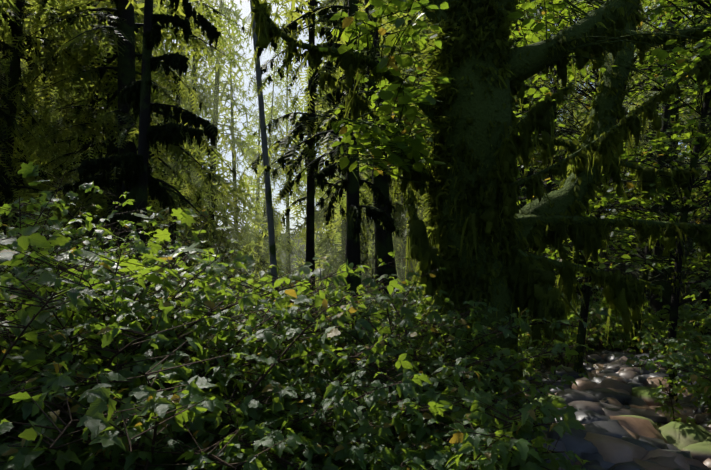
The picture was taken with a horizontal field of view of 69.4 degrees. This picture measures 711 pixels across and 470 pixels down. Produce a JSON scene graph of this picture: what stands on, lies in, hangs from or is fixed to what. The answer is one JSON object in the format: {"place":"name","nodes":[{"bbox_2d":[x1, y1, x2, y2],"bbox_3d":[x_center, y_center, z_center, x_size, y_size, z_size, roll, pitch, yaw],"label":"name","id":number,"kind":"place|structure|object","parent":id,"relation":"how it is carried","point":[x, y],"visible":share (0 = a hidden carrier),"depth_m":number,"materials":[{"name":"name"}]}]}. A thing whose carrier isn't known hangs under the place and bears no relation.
{"place":"outdoors","nodes":[
{"label":"outdoors","id":0,"kind":"place"},
{"bbox_2d":[197,214,710,372],"bbox_3d":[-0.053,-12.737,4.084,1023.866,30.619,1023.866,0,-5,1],"label":"terrain","id":1,"kind":"structure","parent":0,"point":[545,366],"depth_m":21.01,"materials":[{"name":"green plant"}]},
{"bbox_2d":[0,0,431,308],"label":"conifer trees","id":2,"kind":"object","parent":1,"relation":"on","point":[134,170],"visible":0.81,"depth_m":13.75,"materials":[{"name":"green plant"}]},
{"bbox_2d":[250,0,278,306],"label":"alder tree","id":3,"kind":"object","parent":1,"relation":"on","point":[271,235],"visible":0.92,"depth_m":15.94,"materials":[{"name":"grey plant"}]},
{"bbox_2d":[0,0,706,302],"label":"sky","id":4,"kind":"structure","parent":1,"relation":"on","point":[269,156],"depth_m":33.26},
{"bbox_2d":[0,0,707,296],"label":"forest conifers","id":5,"kind":"object","parent":1,"relation":"on","point":[259,223],"depth_m":61.93,"materials":[{"name":"green plant"}]},
{"bbox_2d":[0,161,710,469],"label":"understory shrubs","id":6,"kind":"object","parent":1,"relation":"on","point":[132,363],"visible":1,"depth_m":3.17,"materials":[{"name":"green plant"}]},
{"bbox_2d":[0,0,710,333],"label":"trees","id":7,"kind":"object","parent":1,"relation":"on","point":[123,32],"visible":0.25,"depth_m":20.22,"materials":[{"name":"green plant"}]},
{"bbox_2d":[243,0,710,407],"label":"maple tree","id":8,"kind":"object","parent":1,"relation":"on","point":[481,231],"visible":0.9,"depth_m":5.58,"materials":[{"name":"green plant"}]},
{"bbox_2d":[508,0,710,401],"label":"trees","id":9,"kind":"object","parent":1,"relation":"on","point":[699,136],"visible":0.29,"depth_m":8.43,"materials":[{"name":"green plant"}]},
{"bbox_2d":[516,347,710,469],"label":"creek rocks","id":10,"kind":"object","parent":1,"relation":"on","point":[617,417],"visible":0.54,"depth_m":5.55,"materials":[{"name":"grey stone"}]},
{"bbox_2d":[656,422,710,468],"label":"creek water","id":11,"kind":"structure","parent":0,"point":[664,423],"depth_m":6.29,"materials":[{"name":"brown liquid"}]}
]}

